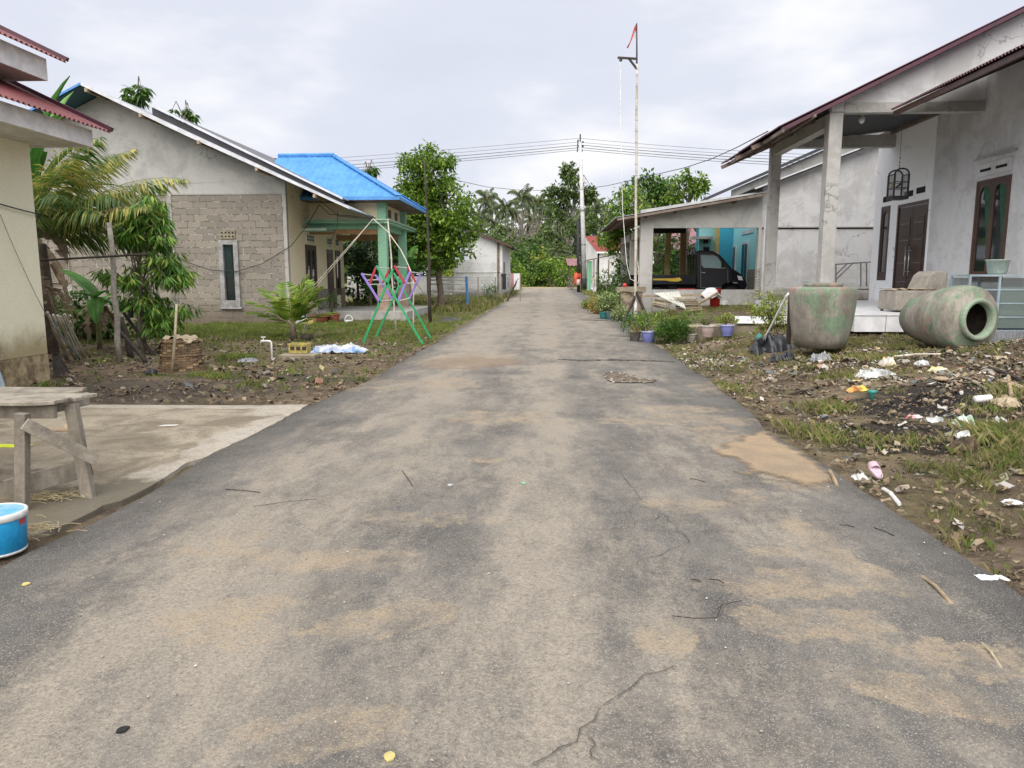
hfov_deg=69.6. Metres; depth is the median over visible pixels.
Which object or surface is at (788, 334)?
dark post
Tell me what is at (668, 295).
corrugated sheet
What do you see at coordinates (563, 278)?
forest shrub
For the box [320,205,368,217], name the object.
sagging cable
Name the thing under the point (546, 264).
forest shrub
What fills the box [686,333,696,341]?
cement pot
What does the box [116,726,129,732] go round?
road scrap
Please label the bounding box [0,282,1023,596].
ground
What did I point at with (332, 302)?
potted bush
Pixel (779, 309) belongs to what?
white pipe
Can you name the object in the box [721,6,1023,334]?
porch house
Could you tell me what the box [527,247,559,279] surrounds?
forest shrub
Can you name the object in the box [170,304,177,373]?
wooden stake
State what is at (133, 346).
wooden pole
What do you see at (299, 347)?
crate
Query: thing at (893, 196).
birdcage
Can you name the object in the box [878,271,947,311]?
armchair
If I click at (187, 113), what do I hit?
roadside tree
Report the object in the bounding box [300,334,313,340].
old tyre stump
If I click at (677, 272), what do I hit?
green bush
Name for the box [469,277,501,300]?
net fence
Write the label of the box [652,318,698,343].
round bush
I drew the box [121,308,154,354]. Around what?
wooden pole
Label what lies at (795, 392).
stick
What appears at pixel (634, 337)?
dark pot
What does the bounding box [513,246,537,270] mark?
forest shrub
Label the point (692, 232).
shed
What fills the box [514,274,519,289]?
sheet
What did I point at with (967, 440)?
mud clump
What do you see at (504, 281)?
shirt
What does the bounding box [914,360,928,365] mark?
paper bag
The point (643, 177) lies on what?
power line
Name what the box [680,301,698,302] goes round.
timber
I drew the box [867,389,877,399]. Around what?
green cup
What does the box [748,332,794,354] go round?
black bag
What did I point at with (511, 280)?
shirt
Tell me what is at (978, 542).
litter
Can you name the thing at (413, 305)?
bamboo stake
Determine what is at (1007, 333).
shelf rack
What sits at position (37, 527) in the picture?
straw
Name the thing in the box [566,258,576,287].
pink roof hut
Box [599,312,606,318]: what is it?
plant pot
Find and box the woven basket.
[158,337,207,372]
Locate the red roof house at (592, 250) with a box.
[585,236,654,286]
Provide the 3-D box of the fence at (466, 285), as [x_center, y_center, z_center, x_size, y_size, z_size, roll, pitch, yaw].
[-2.608,-3.716,29.937,1.726,1.309,0.104,0,8,3]
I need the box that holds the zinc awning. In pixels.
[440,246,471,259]
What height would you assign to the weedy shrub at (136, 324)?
1.115 m
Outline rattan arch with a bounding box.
[303,219,410,333]
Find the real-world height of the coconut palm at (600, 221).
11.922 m
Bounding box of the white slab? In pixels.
[1000,499,1023,504]
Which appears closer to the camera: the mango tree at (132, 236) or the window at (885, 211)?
the mango tree at (132, 236)
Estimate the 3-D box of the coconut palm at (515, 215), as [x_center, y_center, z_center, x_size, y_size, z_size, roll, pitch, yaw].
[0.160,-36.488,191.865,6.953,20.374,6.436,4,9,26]
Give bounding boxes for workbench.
[0,387,99,509]
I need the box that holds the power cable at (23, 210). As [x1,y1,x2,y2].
[0,203,40,222]
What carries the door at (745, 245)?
in the turquoise house at (735, 248)
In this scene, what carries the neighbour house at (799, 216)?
on the ground at (912, 502)
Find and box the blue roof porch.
[272,153,427,320]
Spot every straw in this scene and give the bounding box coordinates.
[1,488,88,502]
[27,515,86,540]
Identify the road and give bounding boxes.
[0,288,1023,767]
[521,287,576,288]
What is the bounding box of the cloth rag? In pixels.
[237,358,257,361]
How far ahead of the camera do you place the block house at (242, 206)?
20.42 m
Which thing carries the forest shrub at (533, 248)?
on the ground at (912, 502)
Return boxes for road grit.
[20,343,1008,766]
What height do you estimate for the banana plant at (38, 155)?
5.242 m
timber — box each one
[641,294,701,296]
[651,304,669,310]
[652,303,669,307]
[653,299,671,303]
[653,301,670,305]
[673,297,696,298]
[674,299,697,300]
[675,305,700,306]
[676,306,701,309]
[677,308,702,311]
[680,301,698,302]
[684,303,699,304]
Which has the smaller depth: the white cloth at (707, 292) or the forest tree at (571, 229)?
the white cloth at (707, 292)
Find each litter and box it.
[23,329,453,403]
[30,335,404,388]
[655,324,911,356]
[659,329,792,356]
[674,334,1023,595]
[686,335,1023,550]
[748,339,1023,399]
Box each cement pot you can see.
[671,335,686,342]
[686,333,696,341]
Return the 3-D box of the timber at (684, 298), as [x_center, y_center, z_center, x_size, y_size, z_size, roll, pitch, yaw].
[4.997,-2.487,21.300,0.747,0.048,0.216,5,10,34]
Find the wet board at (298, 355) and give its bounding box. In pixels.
[278,353,320,358]
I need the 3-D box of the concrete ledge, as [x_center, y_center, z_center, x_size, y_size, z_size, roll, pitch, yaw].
[3.985,-0.950,14.688,1.710,0.485,0.503,0,8,3]
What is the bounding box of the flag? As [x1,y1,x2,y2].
[626,25,635,49]
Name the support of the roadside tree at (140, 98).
on the ground at (912, 502)
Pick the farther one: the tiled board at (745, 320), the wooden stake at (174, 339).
the tiled board at (745, 320)
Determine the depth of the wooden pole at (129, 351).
11.93 m
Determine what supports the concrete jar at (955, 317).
on the ground at (912, 502)
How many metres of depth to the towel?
36.63 m
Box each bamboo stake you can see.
[387,221,396,331]
[413,281,413,325]
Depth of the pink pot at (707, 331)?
14.05 m
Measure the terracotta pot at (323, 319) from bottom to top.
0.220 m
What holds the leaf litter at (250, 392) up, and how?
on the ground at (912, 502)
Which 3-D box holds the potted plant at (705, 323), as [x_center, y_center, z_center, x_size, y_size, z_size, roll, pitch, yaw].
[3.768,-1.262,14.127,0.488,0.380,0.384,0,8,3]
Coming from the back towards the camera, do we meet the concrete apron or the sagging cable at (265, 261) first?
the sagging cable at (265, 261)
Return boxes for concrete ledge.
[666,324,758,344]
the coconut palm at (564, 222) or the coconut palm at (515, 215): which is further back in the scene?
the coconut palm at (515, 215)
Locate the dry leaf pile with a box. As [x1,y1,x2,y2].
[990,394,1023,407]
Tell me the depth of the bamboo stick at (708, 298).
21.64 m
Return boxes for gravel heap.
[439,317,462,320]
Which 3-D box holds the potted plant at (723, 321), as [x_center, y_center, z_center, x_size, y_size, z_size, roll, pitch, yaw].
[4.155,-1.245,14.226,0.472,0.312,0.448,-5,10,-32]
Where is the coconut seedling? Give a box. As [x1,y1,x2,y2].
[243,274,338,340]
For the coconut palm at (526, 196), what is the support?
on the ground at (912, 502)
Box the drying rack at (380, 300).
[361,265,430,343]
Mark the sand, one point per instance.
(761, 451)
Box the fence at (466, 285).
[427,276,468,304]
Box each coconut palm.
[31,136,191,353]
[469,205,492,224]
[474,188,498,232]
[484,217,508,235]
[485,202,503,221]
[492,197,519,224]
[493,223,518,236]
[504,204,523,226]
[507,183,535,213]
[519,200,540,220]
[522,212,544,235]
[529,193,546,221]
[542,206,562,234]
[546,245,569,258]
[553,216,576,240]
[576,197,608,235]
[593,216,610,235]
[601,208,619,219]
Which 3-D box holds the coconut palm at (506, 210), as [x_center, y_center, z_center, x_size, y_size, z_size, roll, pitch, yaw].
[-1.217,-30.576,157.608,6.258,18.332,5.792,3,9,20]
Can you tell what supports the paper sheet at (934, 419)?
on the ground at (912, 502)
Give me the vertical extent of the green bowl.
0.185 m
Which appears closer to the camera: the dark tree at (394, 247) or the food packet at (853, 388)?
the food packet at (853, 388)
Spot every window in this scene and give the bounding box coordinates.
[50,257,70,282]
[218,240,242,308]
[305,244,317,301]
[335,250,341,294]
[703,239,708,249]
[732,245,736,270]
[876,205,890,279]
[968,174,1011,281]
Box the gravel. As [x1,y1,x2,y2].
[603,371,656,382]
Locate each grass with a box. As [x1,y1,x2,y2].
[16,307,488,395]
[346,284,616,312]
[626,304,1023,585]
[664,326,865,359]
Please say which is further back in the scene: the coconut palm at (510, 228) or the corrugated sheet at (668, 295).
the coconut palm at (510, 228)
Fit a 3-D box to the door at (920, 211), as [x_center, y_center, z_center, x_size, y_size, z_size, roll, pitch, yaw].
[9.604,-3.094,17.490,0.123,2.290,0.667,0,8,3]
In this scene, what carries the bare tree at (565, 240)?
on the ground at (912, 502)
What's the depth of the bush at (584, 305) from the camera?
28.69 m
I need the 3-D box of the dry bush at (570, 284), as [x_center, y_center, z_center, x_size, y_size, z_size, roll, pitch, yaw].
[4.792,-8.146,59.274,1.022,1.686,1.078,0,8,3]
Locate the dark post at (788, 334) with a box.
[786,296,790,344]
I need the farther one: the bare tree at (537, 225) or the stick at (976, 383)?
the bare tree at (537, 225)
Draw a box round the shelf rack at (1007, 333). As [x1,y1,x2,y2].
[949,274,1023,341]
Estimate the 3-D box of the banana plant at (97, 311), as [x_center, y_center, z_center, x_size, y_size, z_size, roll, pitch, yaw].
[-7.792,-1.361,13.626,1.216,1.505,0.774,4,9,26]
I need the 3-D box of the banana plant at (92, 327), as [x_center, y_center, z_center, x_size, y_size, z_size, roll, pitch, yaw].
[-8.524,-1.272,14.635,1.304,1.044,0.924,-5,10,-30]
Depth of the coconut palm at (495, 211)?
185.68 m
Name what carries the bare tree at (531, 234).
on the ground at (912, 502)
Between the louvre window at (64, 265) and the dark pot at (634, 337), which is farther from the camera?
the louvre window at (64, 265)
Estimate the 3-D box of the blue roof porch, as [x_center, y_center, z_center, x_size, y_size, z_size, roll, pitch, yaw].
[-5.259,-4.688,23.919,4.450,5.449,5.077,0,8,3]
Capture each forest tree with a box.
[483,222,509,240]
[489,219,527,242]
[499,230,531,263]
[519,227,553,281]
[530,207,567,280]
[552,220,591,246]
[559,211,591,268]
[576,196,614,251]
[599,197,638,251]
[671,228,695,266]
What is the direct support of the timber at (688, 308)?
on the timber at (690, 309)
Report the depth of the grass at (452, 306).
31.89 m
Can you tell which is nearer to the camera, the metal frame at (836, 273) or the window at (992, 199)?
the window at (992, 199)
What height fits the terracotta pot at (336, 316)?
0.260 m
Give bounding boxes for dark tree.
[343,234,378,305]
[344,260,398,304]
[377,223,413,298]
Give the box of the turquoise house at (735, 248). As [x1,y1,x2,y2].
[690,228,756,289]
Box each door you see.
[326,249,334,308]
[740,241,748,289]
[894,206,913,289]
[907,203,926,285]
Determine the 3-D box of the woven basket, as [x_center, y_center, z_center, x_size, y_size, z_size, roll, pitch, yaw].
[-4.617,-0.415,10.280,0.661,0.485,0.660,0,8,3]
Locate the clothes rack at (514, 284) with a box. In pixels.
[500,273,520,300]
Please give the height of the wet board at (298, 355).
0.075 m
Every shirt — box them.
[502,274,505,289]
[510,274,512,286]
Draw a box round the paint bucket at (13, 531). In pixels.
[0,503,28,557]
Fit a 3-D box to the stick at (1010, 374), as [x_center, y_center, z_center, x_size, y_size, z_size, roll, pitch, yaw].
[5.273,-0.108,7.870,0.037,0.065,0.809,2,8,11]
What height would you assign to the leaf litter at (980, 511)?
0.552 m
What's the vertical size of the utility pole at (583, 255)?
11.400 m
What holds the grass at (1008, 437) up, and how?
on the ground at (912, 502)
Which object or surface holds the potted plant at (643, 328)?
in the purple pot at (647, 335)
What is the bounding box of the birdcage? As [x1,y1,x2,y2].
[886,115,909,200]
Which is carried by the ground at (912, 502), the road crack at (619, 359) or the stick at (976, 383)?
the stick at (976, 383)
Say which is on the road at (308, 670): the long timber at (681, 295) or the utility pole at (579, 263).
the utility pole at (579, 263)
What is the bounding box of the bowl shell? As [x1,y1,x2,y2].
[933,376,948,380]
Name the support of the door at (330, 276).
in the block house at (242, 206)
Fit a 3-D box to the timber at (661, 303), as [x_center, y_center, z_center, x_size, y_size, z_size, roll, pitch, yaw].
[4.347,-2.337,21.347,0.512,0.134,0.230,2,8,12]
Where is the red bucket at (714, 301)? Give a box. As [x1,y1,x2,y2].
[710,289,721,306]
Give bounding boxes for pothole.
[604,372,654,381]
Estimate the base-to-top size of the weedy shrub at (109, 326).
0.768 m
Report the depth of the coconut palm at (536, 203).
170.18 m
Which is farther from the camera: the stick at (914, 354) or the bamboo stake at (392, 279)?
the bamboo stake at (392, 279)
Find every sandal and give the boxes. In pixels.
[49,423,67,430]
[867,461,882,478]
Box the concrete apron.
[0,404,308,540]
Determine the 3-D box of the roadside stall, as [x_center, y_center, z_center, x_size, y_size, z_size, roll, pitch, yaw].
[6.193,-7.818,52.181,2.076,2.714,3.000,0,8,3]
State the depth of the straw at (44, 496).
4.33 m
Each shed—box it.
[347,230,518,297]
[671,228,695,272]
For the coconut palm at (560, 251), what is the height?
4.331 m
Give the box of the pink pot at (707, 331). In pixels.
[700,325,715,336]
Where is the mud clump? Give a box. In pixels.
[948,435,978,450]
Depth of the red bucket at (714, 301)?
22.08 m
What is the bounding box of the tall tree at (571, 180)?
[536,161,600,281]
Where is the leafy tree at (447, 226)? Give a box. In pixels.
[392,138,487,307]
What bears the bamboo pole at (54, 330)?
on the ground at (912, 502)
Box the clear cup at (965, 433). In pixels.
[955,430,969,438]
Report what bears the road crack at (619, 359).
on the road at (308, 670)
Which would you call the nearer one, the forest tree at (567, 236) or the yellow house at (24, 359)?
the yellow house at (24, 359)
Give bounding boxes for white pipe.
[765,292,788,335]
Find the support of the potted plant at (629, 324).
in the dark pot at (634, 337)
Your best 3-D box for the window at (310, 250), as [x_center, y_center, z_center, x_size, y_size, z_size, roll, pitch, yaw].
[-6.110,-3.366,22.420,0.050,1.700,1.000,0,8,3]
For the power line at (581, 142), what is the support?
attached to the utility pole at (583, 255)
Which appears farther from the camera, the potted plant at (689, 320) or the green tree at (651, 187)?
the green tree at (651, 187)
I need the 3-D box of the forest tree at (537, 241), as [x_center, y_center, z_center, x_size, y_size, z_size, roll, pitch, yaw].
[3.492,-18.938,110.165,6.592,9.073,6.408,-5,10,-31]
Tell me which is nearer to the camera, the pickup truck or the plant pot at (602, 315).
the plant pot at (602, 315)
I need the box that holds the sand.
[714,430,831,485]
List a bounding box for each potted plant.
[617,309,647,334]
[631,310,657,331]
[648,308,680,324]
[676,308,698,323]
[694,309,718,325]
[716,312,738,324]
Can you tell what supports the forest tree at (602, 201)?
on the ground at (912, 502)
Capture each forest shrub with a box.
[441,268,453,275]
[510,250,523,273]
[510,262,535,286]
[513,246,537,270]
[520,241,547,259]
[521,258,549,286]
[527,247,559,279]
[534,254,569,286]
[539,242,561,260]
[549,243,570,267]
[552,261,575,286]
[561,254,576,283]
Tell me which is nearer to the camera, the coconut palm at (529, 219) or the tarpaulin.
the tarpaulin
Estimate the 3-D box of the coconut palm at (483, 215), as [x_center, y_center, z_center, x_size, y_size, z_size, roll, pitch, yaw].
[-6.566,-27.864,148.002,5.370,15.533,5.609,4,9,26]
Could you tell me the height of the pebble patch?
0.121 m
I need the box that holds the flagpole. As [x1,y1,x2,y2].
[617,23,648,323]
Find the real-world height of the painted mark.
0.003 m
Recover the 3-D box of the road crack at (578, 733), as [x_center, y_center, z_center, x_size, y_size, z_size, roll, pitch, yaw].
[0.200,0.969,2.070,0.043,0.001,0.421,7,11,39]
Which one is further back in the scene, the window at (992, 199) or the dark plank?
the window at (992, 199)
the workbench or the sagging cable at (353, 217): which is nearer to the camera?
the workbench
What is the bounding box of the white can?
[972,394,992,402]
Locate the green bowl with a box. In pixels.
[754,333,762,339]
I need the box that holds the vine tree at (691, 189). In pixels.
[659,167,711,274]
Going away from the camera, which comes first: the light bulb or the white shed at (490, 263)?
the light bulb
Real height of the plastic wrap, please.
0.041 m
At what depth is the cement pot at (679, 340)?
14.43 m
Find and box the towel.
[507,274,509,287]
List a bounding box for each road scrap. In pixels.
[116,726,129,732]
[384,751,394,761]
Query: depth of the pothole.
9.29 m
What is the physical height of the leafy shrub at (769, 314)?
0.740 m
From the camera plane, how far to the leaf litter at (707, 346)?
13.17 m
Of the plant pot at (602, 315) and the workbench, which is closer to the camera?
the workbench
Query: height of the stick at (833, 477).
0.036 m
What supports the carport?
on the ground at (912, 502)
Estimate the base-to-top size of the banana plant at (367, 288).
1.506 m
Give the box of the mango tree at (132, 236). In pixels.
[86,193,206,354]
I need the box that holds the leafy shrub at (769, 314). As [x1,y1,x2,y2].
[741,287,787,330]
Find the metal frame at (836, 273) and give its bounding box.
[835,261,870,289]
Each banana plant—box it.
[30,75,117,305]
[56,294,110,343]
[59,269,113,348]
[347,275,393,305]
[389,245,442,305]
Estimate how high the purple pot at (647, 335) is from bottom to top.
0.240 m
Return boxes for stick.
[699,291,718,303]
[788,389,813,395]
[828,470,838,485]
[881,487,900,505]
[895,353,940,357]
[921,575,953,604]
[960,375,986,388]
[981,642,1001,667]
[987,366,1023,381]
[996,379,1023,389]
[1006,375,1013,396]
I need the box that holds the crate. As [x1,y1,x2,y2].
[287,343,310,352]
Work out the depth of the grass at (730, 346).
12.80 m
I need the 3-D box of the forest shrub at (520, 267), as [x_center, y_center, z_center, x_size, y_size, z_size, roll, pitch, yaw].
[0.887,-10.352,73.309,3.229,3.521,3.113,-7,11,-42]
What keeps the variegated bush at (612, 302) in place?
in the plant pot at (602, 315)
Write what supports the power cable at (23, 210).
attached to the yellow house at (24, 359)
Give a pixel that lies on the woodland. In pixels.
(481, 221)
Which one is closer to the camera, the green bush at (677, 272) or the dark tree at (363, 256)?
the dark tree at (363, 256)
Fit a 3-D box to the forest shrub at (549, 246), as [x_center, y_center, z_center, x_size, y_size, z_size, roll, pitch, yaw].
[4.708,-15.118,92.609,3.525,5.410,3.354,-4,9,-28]
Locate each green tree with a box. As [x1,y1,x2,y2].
[592,181,659,274]
[611,167,691,274]
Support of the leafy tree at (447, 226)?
on the ground at (912, 502)
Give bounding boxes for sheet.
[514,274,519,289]
[655,291,685,308]
[926,416,944,422]
[973,574,1010,580]
[987,416,1007,422]
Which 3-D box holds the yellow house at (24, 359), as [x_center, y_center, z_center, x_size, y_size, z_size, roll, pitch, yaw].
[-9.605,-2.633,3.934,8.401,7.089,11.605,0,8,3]
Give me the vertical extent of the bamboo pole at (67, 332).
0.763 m
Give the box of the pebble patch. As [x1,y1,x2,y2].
[675,352,748,370]
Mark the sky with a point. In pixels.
(349, 79)
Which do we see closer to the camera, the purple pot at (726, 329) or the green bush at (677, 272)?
the purple pot at (726, 329)
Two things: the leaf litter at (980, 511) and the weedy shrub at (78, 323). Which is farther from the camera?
the weedy shrub at (78, 323)
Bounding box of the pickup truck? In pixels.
[624,248,746,289]
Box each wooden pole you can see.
[39,253,148,261]
[106,223,122,362]
[120,317,133,357]
[120,329,147,362]
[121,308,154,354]
[137,310,144,348]
[167,211,178,330]
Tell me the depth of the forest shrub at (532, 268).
74.53 m
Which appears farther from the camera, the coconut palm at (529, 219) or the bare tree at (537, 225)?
the coconut palm at (529, 219)
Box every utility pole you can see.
[576,217,581,291]
[577,134,586,289]
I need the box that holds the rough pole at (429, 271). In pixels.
[423,161,431,322]
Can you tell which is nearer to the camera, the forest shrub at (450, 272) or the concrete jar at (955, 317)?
the concrete jar at (955, 317)
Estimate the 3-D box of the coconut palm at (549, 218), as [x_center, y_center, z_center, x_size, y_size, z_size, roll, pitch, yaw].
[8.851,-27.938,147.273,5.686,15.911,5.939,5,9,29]
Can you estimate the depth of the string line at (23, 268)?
9.07 m
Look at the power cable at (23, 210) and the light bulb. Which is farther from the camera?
the light bulb
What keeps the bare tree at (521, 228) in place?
on the ground at (912, 502)
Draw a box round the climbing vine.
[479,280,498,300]
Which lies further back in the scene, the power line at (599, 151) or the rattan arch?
the power line at (599, 151)
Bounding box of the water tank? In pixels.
[574,272,580,283]
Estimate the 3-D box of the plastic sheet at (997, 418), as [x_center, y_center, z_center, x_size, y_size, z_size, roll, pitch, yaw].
[3.931,0.312,5.942,0.173,0.100,0.192,0,8,3]
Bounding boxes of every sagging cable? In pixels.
[182,205,318,271]
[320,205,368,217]
[323,203,383,222]
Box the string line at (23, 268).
[0,215,45,314]
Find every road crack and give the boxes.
[532,695,617,763]
[565,359,674,361]
[581,733,599,760]
[618,665,673,694]
[621,474,689,566]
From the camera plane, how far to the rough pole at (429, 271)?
20.79 m
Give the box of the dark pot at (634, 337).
[628,331,640,341]
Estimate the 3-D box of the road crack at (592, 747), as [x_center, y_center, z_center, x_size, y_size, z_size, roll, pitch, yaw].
[0.215,0.980,1.992,0.028,0.001,0.129,-2,8,-12]
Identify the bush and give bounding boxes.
[317,289,340,318]
[566,275,575,288]
[580,297,595,308]
[586,297,604,313]
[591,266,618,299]
[591,289,621,312]
[607,302,627,320]
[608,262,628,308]
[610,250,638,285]
[652,259,675,274]
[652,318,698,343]
[659,259,678,274]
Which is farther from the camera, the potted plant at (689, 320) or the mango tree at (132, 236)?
the potted plant at (689, 320)
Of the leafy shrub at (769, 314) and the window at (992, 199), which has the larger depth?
the window at (992, 199)
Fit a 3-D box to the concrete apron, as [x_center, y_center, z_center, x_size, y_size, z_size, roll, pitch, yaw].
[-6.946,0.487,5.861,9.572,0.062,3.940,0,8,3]
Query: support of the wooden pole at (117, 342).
on the ground at (912, 502)
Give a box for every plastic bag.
[769,351,796,360]
[810,351,830,361]
[855,368,895,378]
[877,356,895,366]
[952,414,974,426]
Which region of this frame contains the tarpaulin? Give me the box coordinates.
[309,342,367,352]
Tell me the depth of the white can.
6.81 m
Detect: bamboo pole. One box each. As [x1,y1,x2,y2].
[46,311,65,360]
[52,314,68,360]
[52,323,81,358]
[56,314,76,360]
[60,316,79,359]
[63,314,83,358]
[64,313,85,358]
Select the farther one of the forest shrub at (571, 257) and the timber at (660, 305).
the forest shrub at (571, 257)
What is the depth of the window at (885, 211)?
19.24 m
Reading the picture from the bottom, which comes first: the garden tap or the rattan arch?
the garden tap
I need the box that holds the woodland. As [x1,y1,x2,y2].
[343,216,695,282]
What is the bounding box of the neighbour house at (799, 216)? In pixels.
[700,132,883,299]
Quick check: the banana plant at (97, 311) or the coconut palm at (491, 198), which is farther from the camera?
the coconut palm at (491, 198)
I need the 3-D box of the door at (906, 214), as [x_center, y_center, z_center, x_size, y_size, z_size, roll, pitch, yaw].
[9.638,-3.193,18.177,0.123,2.290,0.707,0,8,3]
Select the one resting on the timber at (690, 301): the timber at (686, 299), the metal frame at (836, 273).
the timber at (686, 299)
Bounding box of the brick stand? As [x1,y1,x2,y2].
[616,286,645,318]
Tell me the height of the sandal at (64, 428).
0.062 m
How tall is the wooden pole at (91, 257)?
0.127 m
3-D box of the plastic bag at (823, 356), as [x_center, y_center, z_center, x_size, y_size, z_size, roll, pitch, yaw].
[4.229,-0.387,10.127,0.276,0.140,0.292,0,8,3]
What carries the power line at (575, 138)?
attached to the utility pole at (583, 255)
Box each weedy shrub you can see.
[54,291,85,335]
[60,285,122,340]
[76,315,137,339]
[132,296,184,339]
[624,311,658,324]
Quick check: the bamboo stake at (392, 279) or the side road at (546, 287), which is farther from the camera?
the side road at (546, 287)
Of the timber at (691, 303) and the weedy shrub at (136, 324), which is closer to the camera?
the weedy shrub at (136, 324)
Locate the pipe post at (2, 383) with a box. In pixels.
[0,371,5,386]
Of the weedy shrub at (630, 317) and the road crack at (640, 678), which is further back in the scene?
the weedy shrub at (630, 317)
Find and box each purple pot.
[641,330,655,342]
[720,324,734,335]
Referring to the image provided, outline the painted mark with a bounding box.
[0,444,32,447]
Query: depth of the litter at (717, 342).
13.41 m
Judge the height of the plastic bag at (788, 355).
0.154 m
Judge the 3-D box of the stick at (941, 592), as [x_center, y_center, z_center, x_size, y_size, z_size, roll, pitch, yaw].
[1.766,0.851,3.061,0.015,0.028,0.286,1,8,7]
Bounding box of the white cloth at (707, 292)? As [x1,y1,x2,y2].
[700,288,721,298]
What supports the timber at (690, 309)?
on the ground at (912, 502)
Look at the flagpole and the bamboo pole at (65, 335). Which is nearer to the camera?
the bamboo pole at (65, 335)
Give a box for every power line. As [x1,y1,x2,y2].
[342,138,812,157]
[352,145,798,164]
[353,142,805,160]
[357,147,792,167]
[364,150,787,169]
[437,131,767,190]
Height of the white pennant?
1.274 m
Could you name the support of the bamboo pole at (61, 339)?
on the ground at (912, 502)
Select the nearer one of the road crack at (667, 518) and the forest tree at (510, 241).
the road crack at (667, 518)
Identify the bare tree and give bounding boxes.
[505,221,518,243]
[514,210,530,279]
[521,228,538,243]
[525,206,543,245]
[561,226,571,257]
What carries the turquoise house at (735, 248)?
on the ground at (912, 502)
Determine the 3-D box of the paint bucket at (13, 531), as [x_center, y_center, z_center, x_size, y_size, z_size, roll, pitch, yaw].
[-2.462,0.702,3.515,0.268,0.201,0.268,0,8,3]
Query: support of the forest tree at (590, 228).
on the ground at (912, 502)
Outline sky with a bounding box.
[0,0,1023,278]
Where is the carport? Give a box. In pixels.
[600,191,766,313]
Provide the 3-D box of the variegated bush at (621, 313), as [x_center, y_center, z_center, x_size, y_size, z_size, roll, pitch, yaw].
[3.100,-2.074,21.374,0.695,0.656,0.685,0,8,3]
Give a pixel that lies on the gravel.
(611, 379)
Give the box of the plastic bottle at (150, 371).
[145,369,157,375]
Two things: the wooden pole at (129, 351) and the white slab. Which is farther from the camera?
the wooden pole at (129, 351)
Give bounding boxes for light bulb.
[859,115,864,123]
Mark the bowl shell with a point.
(940, 378)
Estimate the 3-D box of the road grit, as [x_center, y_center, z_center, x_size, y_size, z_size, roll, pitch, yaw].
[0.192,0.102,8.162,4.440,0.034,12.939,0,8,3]
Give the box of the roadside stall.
[585,254,613,290]
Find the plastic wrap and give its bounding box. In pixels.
[851,473,868,479]
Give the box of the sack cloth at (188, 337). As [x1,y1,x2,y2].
[154,334,200,352]
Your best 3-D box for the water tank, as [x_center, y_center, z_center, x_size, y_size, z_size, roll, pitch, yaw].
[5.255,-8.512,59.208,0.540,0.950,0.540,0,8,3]
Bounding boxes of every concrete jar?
[789,283,857,348]
[899,285,998,349]
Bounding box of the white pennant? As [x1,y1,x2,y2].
[590,276,595,302]
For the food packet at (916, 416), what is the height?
0.034 m
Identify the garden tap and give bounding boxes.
[260,336,272,359]
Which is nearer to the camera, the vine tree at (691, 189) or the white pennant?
the white pennant
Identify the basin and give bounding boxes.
[985,259,1011,273]
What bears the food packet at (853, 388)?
on the ground at (912, 502)
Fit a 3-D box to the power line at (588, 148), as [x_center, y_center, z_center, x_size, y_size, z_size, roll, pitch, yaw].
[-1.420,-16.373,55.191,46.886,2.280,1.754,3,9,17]
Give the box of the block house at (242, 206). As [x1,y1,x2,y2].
[29,82,375,323]
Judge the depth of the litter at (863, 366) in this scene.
8.92 m
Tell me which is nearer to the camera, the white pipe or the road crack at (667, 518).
the road crack at (667, 518)
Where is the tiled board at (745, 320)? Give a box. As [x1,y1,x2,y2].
[735,316,786,323]
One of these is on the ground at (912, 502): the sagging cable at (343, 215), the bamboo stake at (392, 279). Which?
the bamboo stake at (392, 279)
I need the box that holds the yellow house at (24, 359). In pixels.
[0,25,113,386]
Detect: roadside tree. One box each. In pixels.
[118,76,155,109]
[168,100,200,126]
[362,160,381,294]
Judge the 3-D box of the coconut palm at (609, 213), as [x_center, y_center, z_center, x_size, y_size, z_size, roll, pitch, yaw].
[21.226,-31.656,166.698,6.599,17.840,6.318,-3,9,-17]
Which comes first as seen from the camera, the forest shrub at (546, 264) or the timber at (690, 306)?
the timber at (690, 306)
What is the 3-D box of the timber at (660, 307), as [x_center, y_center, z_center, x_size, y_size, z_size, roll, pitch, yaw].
[4.334,-2.237,21.494,0.583,0.164,0.221,4,9,28]
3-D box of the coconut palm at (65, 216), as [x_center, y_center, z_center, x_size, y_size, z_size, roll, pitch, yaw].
[-7.772,-2.287,12.578,4.693,3.749,3.779,0,8,3]
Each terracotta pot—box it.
[309,315,329,322]
[328,313,340,321]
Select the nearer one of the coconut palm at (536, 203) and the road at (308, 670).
the road at (308, 670)
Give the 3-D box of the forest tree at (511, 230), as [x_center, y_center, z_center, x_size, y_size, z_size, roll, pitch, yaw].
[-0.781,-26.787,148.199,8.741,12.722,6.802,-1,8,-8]
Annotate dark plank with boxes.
[52,353,70,375]
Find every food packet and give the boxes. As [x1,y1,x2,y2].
[846,385,868,392]
[906,414,922,418]
[927,366,946,370]
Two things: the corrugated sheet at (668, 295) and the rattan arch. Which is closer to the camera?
the rattan arch
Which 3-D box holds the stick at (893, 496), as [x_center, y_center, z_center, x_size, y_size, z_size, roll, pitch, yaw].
[2.247,0.658,4.363,0.025,0.037,0.314,2,8,11]
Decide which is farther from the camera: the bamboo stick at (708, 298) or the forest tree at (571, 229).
the forest tree at (571, 229)

